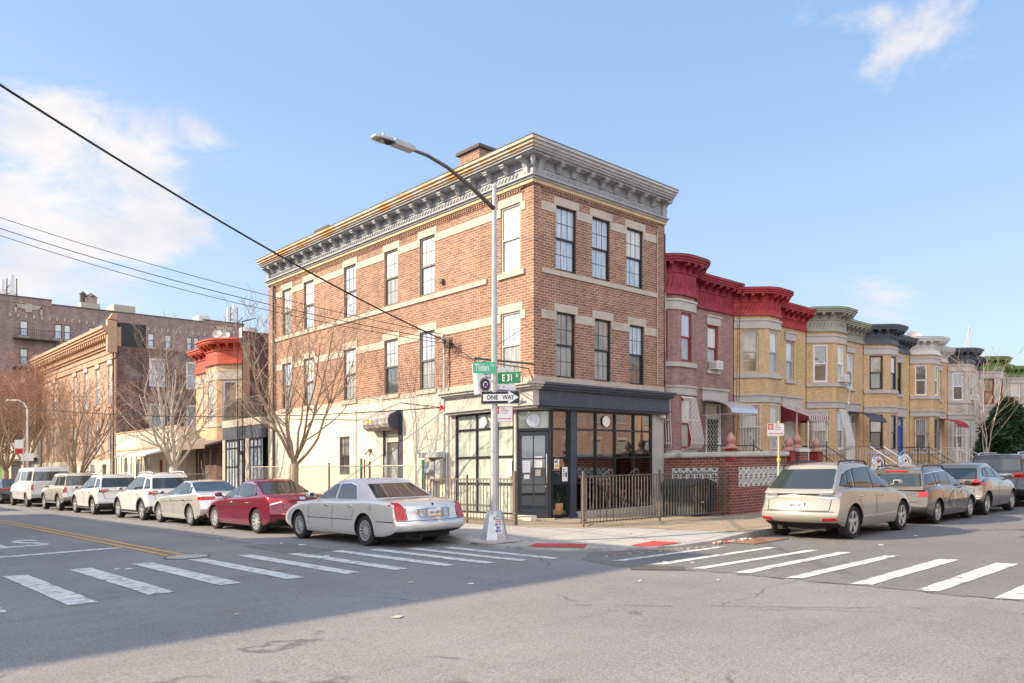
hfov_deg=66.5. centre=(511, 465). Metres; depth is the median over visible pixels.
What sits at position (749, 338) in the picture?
window
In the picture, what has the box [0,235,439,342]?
power cable
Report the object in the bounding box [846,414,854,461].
door
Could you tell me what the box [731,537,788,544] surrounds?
storm drain
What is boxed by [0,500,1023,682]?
ground
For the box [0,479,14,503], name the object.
parked sedan
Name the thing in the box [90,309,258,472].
street tree
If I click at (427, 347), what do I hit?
window
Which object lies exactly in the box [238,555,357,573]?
crosswalk stripe
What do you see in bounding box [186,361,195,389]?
window
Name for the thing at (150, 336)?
window
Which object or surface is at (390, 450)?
side door
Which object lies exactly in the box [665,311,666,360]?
window
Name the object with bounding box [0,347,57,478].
street tree
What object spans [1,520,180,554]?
line
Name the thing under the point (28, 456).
parking sign
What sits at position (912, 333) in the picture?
satellite dish
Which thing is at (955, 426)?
window
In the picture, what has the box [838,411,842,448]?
window
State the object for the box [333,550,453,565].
crosswalk stripe
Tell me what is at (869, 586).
tar seam
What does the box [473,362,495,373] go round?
street name sign
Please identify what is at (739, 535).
kerb
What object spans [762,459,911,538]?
parked suv
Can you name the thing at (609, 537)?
sidewalk
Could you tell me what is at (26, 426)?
street lamp
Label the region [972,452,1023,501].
parked suv
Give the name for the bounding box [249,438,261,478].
window frame
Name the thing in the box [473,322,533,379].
sign bracket
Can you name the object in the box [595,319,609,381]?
window
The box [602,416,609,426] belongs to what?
round sign
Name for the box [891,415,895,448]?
window
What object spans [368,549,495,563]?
crosswalk stripe
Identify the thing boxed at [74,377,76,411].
window
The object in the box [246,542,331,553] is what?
asphalt patch
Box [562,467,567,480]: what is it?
notice
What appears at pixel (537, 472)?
notice
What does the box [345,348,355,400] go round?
window
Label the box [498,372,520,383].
street name sign
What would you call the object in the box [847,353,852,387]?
window
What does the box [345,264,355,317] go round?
window
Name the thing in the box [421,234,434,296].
window
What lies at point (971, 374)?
window
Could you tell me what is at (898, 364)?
window
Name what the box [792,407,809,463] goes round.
brick pier
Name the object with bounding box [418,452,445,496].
electric meter box
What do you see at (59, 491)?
parked suv
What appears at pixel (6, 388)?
street tree
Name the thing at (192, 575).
crosswalk stripe
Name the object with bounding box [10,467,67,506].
parked van
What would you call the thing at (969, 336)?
roof mast
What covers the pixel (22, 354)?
window
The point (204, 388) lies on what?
window
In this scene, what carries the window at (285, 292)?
in the corner building at (581, 261)
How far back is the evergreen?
47.88 m
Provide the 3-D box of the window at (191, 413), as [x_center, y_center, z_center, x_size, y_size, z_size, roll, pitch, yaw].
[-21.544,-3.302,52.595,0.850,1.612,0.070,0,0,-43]
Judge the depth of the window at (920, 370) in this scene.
43.98 m
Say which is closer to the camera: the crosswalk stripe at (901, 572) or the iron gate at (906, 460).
the crosswalk stripe at (901, 572)
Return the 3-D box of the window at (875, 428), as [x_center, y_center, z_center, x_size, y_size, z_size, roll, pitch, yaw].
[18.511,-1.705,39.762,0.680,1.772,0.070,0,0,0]
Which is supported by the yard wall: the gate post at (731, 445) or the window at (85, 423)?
the gate post at (731, 445)
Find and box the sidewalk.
[449,520,743,547]
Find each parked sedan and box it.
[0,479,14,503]
[152,480,234,525]
[206,478,321,532]
[286,478,464,545]
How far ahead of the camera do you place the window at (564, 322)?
23.05 m
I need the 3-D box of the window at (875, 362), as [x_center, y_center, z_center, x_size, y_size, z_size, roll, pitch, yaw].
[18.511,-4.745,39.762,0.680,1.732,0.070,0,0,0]
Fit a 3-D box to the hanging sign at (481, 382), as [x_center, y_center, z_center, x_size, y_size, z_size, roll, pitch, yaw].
[-0.451,-2.356,20.986,1.490,0.942,0.183,0,0,-43]
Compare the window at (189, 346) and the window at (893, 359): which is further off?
the window at (189, 346)
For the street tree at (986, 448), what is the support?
on the pavement
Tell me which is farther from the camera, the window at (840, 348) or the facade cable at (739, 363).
the window at (840, 348)
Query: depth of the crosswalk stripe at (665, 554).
14.63 m
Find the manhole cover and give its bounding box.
[163,554,210,559]
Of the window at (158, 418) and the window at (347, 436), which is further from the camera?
the window at (158, 418)
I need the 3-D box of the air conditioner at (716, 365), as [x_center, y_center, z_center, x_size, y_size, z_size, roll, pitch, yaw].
[7.875,-3.878,30.153,0.444,0.330,0.376,0,0,-43]
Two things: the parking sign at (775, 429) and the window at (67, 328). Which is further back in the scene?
the window at (67, 328)
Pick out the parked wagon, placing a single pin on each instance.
(933, 495)
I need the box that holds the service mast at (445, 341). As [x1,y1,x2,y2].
[439,334,453,497]
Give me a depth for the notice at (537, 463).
22.55 m
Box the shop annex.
[222,395,267,487]
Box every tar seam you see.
[8,510,278,547]
[644,605,1021,613]
[690,570,1020,600]
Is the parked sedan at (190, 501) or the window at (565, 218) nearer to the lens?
the window at (565, 218)
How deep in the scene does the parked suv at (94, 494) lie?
32.48 m
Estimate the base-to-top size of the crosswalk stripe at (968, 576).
0.050 m
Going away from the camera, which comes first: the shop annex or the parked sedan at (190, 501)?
the parked sedan at (190, 501)
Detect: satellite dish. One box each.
[212,330,221,337]
[221,331,229,337]
[906,331,920,336]
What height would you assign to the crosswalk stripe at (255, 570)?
0.053 m
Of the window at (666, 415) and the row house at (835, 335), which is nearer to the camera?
the window at (666, 415)
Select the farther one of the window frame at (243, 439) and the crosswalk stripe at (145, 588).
the window frame at (243, 439)
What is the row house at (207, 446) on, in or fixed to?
on the ground
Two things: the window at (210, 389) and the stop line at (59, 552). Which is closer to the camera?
the stop line at (59, 552)
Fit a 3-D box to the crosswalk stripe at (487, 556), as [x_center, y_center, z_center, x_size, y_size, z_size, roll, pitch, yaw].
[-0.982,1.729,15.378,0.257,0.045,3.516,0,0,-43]
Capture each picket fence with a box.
[423,471,517,524]
[580,476,585,522]
[582,468,725,526]
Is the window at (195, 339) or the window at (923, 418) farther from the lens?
the window at (195, 339)
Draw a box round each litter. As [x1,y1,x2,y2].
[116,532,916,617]
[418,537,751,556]
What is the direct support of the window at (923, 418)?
in the row house at (928, 357)
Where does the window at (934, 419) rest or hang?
in the row house at (928, 357)
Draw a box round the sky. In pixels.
[0,0,1023,365]
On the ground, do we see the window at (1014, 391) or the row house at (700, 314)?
the row house at (700, 314)
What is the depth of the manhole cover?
15.65 m
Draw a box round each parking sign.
[15,438,23,502]
[21,453,33,460]
[498,406,512,421]
[767,423,783,435]
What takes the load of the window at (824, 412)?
in the row house at (835, 335)
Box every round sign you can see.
[480,417,486,426]
[526,410,539,426]
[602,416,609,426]
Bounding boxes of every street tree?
[0,345,87,467]
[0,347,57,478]
[0,353,36,453]
[34,353,156,472]
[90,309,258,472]
[190,281,387,483]
[935,340,1022,453]
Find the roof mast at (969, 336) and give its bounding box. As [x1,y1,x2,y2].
[965,324,969,347]
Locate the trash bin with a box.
[661,479,716,516]
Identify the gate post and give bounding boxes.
[721,432,740,460]
[780,436,797,464]
[810,438,824,462]
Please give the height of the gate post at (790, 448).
2.540 m
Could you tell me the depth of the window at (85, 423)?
54.34 m
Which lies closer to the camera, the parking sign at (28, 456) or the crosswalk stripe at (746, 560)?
the crosswalk stripe at (746, 560)
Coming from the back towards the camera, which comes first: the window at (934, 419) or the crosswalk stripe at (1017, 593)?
the window at (934, 419)
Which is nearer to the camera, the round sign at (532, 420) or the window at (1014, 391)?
the round sign at (532, 420)
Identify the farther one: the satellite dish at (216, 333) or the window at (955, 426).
the window at (955, 426)
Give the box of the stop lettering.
[0,540,48,548]
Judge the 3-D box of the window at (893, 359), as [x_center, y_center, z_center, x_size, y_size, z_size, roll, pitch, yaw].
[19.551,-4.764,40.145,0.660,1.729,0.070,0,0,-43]
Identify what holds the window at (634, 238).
in the corner building at (581, 261)
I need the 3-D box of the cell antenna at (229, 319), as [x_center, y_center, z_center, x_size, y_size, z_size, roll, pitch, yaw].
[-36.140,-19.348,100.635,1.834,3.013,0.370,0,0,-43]
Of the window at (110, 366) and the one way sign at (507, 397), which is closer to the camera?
the one way sign at (507, 397)
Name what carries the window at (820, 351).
in the row house at (835, 335)
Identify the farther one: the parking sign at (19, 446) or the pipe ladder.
the parking sign at (19, 446)
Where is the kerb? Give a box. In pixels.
[420,527,799,550]
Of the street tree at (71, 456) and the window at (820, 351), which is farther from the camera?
the street tree at (71, 456)
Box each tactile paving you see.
[527,543,586,546]
[633,541,679,545]
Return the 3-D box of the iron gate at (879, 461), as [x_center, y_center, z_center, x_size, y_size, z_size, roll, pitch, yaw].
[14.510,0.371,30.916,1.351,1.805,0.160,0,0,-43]
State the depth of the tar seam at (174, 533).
20.93 m
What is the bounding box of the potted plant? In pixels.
[548,494,562,514]
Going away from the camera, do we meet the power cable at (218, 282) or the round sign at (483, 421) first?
the round sign at (483, 421)
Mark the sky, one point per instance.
(866, 156)
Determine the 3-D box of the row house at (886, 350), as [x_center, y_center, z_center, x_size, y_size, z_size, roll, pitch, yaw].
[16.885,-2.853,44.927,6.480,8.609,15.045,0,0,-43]
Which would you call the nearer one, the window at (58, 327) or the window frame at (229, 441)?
the window frame at (229, 441)
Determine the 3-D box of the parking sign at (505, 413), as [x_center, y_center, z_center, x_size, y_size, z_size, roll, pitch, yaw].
[-0.218,-1.142,17.148,0.470,0.359,0.014,0,0,-3]
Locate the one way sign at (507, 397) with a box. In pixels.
[481,390,519,404]
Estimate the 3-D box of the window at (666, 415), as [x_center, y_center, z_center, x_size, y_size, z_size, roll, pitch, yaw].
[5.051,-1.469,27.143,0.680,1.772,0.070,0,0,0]
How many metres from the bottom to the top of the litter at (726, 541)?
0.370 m
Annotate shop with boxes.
[0,439,42,478]
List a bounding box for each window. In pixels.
[20,320,27,335]
[20,348,27,363]
[54,429,55,456]
[55,324,61,338]
[64,325,70,339]
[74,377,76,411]
[85,373,87,409]
[85,423,87,453]
[96,368,99,406]
[96,422,99,453]
[109,364,111,402]
[148,333,153,346]
[149,358,164,386]
[149,403,164,427]
[165,335,170,348]
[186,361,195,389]
[186,405,195,426]
[187,337,191,349]
[194,338,198,349]
[204,388,205,426]
[209,382,213,423]
[223,380,236,420]
[283,288,291,335]
[283,363,291,408]
[305,280,313,329]
[305,358,313,405]
[341,436,349,474]
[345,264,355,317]
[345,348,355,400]
[385,248,397,306]
[385,338,397,394]
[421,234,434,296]
[421,330,434,389]
[456,411,513,514]
[502,203,519,273]
[502,311,519,371]
[551,409,569,516]
[556,206,574,273]
[556,312,573,377]
[577,411,651,510]
[592,217,608,280]
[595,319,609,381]
[627,228,641,288]
[629,325,642,384]
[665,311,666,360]
[665,415,666,448]
[681,312,690,361]
[681,398,690,448]
[708,326,716,370]
[742,330,757,372]
[742,405,756,448]
[770,331,776,373]
[770,405,776,448]
[786,341,792,380]
[813,344,827,381]
[813,411,826,448]
[838,345,842,382]
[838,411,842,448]
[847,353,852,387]
[869,356,882,389]
[869,415,882,449]
[891,356,895,389]
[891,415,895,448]
[897,363,900,393]
[915,365,926,394]
[915,418,926,449]
[934,365,937,395]
[934,419,937,449]
[953,372,962,399]
[953,421,962,449]
[970,373,972,400]
[984,379,993,403]
[1000,379,1002,398]
[1011,384,1019,402]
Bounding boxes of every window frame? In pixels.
[226,440,239,486]
[243,439,244,481]
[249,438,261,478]
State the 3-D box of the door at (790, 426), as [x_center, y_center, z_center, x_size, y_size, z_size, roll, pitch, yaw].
[12.258,-1.220,34.561,1.100,2.566,0.120,0,0,-43]
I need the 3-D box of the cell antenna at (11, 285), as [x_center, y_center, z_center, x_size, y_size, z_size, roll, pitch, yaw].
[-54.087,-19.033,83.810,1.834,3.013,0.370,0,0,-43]
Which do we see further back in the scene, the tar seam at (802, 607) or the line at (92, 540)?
the line at (92, 540)
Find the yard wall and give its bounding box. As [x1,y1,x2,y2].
[663,451,789,514]
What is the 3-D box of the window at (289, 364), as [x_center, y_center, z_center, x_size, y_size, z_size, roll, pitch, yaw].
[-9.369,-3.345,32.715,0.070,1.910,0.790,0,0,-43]
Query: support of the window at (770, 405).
in the row house at (774, 320)
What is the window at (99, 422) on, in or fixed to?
in the tan brick building at (110, 340)
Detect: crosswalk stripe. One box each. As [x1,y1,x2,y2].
[2,574,96,604]
[70,568,172,594]
[134,562,240,584]
[189,558,301,578]
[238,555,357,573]
[291,553,407,569]
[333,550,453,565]
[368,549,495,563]
[405,548,525,560]
[443,547,556,558]
[612,547,720,560]
[654,547,776,563]
[696,550,815,568]
[735,552,849,572]
[786,555,899,577]
[851,559,956,584]
[918,563,1016,590]
[995,585,1023,598]
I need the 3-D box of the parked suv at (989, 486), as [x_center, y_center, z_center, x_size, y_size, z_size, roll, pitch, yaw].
[14.581,0.689,24.855,4.092,1.602,2.002,0,0,-43]
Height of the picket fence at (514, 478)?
1.478 m
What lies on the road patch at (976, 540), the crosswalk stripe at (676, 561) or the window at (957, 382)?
the crosswalk stripe at (676, 561)
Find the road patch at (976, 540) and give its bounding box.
[581,500,1023,600]
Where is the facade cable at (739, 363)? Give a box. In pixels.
[734,291,742,441]
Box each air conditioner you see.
[709,360,722,369]
[838,374,849,382]
[970,394,978,399]
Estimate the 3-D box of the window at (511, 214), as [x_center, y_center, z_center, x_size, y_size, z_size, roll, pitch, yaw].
[0.001,-6.605,22.721,0.070,1.921,0.830,0,0,-43]
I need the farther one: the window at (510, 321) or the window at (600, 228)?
the window at (600, 228)
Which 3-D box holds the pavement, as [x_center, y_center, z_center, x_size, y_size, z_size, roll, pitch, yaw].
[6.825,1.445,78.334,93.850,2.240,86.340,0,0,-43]
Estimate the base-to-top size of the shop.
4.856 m
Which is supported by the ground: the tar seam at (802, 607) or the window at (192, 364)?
the tar seam at (802, 607)
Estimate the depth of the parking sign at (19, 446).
44.51 m
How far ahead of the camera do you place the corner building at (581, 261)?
24.71 m
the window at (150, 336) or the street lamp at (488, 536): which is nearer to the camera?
the street lamp at (488, 536)
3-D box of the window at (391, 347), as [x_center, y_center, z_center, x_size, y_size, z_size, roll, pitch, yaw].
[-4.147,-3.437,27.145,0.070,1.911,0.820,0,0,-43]
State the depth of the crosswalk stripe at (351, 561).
14.41 m
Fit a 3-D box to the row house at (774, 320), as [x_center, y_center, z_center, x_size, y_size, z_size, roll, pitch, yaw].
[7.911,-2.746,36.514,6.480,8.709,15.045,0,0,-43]
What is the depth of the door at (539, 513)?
22.54 m
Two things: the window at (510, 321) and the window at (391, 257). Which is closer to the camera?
the window at (510, 321)
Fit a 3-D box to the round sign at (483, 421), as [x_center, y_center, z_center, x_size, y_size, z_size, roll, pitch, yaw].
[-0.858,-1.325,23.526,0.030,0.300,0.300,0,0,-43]
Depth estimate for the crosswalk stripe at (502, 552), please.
15.46 m
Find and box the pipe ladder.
[237,318,254,464]
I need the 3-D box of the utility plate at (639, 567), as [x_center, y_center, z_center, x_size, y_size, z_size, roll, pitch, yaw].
[2.394,1.668,12.789,0.860,0.016,0.541,0,0,13]
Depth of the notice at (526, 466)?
22.56 m
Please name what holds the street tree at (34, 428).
on the pavement
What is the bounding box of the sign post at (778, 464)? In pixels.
[777,421,780,475]
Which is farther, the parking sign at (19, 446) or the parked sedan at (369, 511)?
the parking sign at (19, 446)
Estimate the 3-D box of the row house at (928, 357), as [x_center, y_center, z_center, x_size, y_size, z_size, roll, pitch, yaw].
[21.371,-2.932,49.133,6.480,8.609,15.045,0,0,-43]
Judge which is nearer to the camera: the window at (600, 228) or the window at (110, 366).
the window at (600, 228)
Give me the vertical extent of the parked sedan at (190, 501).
1.476 m
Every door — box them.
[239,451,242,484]
[383,430,398,477]
[518,431,547,517]
[706,403,720,451]
[785,421,795,445]
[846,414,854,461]
[897,418,902,463]
[939,421,941,462]
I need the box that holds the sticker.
[493,517,501,533]
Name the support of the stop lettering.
on the ground
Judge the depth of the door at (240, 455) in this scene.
35.21 m
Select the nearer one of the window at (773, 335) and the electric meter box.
the electric meter box
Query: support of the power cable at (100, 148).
attached to the service mast at (445, 341)
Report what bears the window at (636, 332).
in the corner building at (581, 261)
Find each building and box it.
[30,313,195,474]
[114,425,195,479]
[255,133,678,520]
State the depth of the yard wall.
23.71 m
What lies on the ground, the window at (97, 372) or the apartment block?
the apartment block
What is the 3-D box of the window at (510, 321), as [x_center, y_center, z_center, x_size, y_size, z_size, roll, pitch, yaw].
[0.001,-3.510,22.721,0.070,1.911,0.830,0,0,-43]
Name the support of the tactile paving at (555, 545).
on the sidewalk
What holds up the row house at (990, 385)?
on the pavement
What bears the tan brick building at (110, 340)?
on the ground
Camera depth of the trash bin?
22.89 m
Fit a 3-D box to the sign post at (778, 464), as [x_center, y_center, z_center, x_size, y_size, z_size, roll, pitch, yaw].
[6.820,0.150,19.964,0.080,2.601,0.060,0,0,-43]
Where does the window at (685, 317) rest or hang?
in the row house at (700, 314)
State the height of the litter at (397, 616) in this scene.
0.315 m
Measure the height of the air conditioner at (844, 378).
0.330 m
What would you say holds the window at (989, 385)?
in the row house at (990, 385)
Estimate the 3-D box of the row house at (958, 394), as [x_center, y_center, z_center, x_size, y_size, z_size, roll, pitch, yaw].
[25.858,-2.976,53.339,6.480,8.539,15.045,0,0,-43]
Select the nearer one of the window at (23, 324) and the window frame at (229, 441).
the window frame at (229, 441)
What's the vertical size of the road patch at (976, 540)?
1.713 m
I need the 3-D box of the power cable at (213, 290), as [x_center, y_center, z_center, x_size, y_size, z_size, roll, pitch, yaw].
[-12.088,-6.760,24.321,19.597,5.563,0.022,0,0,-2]
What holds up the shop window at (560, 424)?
in the corner building at (581, 261)
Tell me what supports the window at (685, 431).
in the row house at (700, 314)
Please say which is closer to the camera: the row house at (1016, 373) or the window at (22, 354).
the row house at (1016, 373)
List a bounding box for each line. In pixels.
[0,522,167,555]
[0,547,120,557]
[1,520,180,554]
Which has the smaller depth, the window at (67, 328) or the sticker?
the sticker
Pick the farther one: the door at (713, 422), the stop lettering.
the door at (713, 422)
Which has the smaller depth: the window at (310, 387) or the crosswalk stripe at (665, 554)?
the crosswalk stripe at (665, 554)
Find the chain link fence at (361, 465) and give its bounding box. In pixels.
[250,456,423,493]
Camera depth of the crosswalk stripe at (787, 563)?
13.04 m
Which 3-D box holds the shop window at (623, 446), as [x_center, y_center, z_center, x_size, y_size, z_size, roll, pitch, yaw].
[3.230,-0.172,24.562,3.745,3.053,0.100,0,0,-43]
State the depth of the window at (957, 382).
48.18 m
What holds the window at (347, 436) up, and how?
in the corner building at (581, 261)
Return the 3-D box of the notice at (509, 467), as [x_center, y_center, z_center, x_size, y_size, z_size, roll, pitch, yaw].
[-0.080,0.061,22.720,0.007,0.482,0.200,0,0,-43]
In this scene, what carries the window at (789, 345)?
in the row house at (774, 320)
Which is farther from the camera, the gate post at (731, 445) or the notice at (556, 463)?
the gate post at (731, 445)
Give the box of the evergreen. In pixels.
[972,396,1023,456]
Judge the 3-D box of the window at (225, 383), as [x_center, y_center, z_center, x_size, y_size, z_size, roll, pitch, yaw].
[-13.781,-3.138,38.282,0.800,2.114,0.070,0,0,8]
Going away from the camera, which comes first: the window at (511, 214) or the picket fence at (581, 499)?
the picket fence at (581, 499)
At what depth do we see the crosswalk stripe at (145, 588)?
12.28 m
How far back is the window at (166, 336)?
94.31 m
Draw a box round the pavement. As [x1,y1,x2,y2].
[464,510,770,531]
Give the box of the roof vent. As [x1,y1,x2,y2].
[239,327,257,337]
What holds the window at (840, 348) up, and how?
in the row house at (835, 335)
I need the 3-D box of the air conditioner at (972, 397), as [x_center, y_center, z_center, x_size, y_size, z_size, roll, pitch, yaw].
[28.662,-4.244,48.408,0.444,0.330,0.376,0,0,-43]
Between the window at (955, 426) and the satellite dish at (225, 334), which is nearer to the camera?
the satellite dish at (225, 334)
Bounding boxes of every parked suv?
[41,471,96,510]
[71,472,134,514]
[113,471,189,519]
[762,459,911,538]
[937,462,1015,514]
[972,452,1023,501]
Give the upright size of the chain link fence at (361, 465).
2.067 m
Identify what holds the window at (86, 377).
in the tan brick building at (110, 340)
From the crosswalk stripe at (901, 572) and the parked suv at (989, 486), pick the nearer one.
the crosswalk stripe at (901, 572)
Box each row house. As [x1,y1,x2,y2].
[159,331,268,479]
[665,253,761,452]
[733,286,851,462]
[733,306,921,469]
[863,324,954,467]
[909,336,977,466]
[947,347,987,462]
[947,356,1014,462]
[1006,366,1023,406]
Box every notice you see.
[507,460,511,475]
[523,461,529,472]
[534,456,541,467]
[535,470,540,475]
[554,459,558,468]
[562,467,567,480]
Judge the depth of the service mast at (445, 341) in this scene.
24.68 m
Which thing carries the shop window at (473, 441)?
in the corner building at (581, 261)
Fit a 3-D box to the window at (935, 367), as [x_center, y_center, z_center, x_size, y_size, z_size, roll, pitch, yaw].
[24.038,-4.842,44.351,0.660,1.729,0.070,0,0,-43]
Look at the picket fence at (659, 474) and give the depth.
21.08 m
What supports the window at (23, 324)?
in the apartment block
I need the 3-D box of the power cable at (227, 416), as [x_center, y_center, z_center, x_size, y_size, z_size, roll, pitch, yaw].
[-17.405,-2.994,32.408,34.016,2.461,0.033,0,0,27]
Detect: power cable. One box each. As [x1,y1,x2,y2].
[0,84,443,339]
[0,217,449,335]
[0,228,438,339]
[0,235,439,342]
[0,405,438,416]
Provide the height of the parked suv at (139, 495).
1.797 m
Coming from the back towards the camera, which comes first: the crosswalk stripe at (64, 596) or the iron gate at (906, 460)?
the iron gate at (906, 460)
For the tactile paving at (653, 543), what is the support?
on the sidewalk
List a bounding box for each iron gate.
[870,453,884,469]
[897,450,912,466]
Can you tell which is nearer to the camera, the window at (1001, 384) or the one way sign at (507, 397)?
the one way sign at (507, 397)
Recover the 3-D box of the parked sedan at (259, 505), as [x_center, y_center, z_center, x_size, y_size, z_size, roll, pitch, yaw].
[-7.255,1.117,22.835,2.047,1.516,4.776,0,0,-43]
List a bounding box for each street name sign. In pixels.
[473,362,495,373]
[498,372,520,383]
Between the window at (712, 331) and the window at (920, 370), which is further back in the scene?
the window at (920, 370)
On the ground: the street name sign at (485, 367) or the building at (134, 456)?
the building at (134, 456)
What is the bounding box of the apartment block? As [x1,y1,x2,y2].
[0,291,244,442]
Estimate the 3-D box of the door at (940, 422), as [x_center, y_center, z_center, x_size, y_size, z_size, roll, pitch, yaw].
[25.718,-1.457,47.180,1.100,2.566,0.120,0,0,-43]
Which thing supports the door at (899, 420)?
in the row house at (886, 350)
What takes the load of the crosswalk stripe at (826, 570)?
on the road patch at (976, 540)
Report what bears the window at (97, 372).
in the tan brick building at (110, 340)
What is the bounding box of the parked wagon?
[875,464,975,523]
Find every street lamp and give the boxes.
[6,399,27,467]
[371,133,519,543]
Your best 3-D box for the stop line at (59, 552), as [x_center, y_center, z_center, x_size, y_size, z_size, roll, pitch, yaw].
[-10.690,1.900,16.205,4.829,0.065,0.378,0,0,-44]
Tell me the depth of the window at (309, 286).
31.42 m
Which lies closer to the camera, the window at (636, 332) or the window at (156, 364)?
the window at (636, 332)
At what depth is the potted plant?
22.76 m
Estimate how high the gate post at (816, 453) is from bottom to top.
2.510 m
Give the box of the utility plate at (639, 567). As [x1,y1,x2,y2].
[630,565,684,569]
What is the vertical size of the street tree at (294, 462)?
8.187 m
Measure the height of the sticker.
0.363 m
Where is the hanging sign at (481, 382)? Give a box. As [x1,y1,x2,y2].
[472,360,515,394]
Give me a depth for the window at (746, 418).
31.35 m
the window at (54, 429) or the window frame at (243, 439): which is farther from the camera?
the window at (54, 429)
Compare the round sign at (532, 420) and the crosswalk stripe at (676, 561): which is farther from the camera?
the round sign at (532, 420)
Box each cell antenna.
[0,275,17,294]
[225,304,237,322]

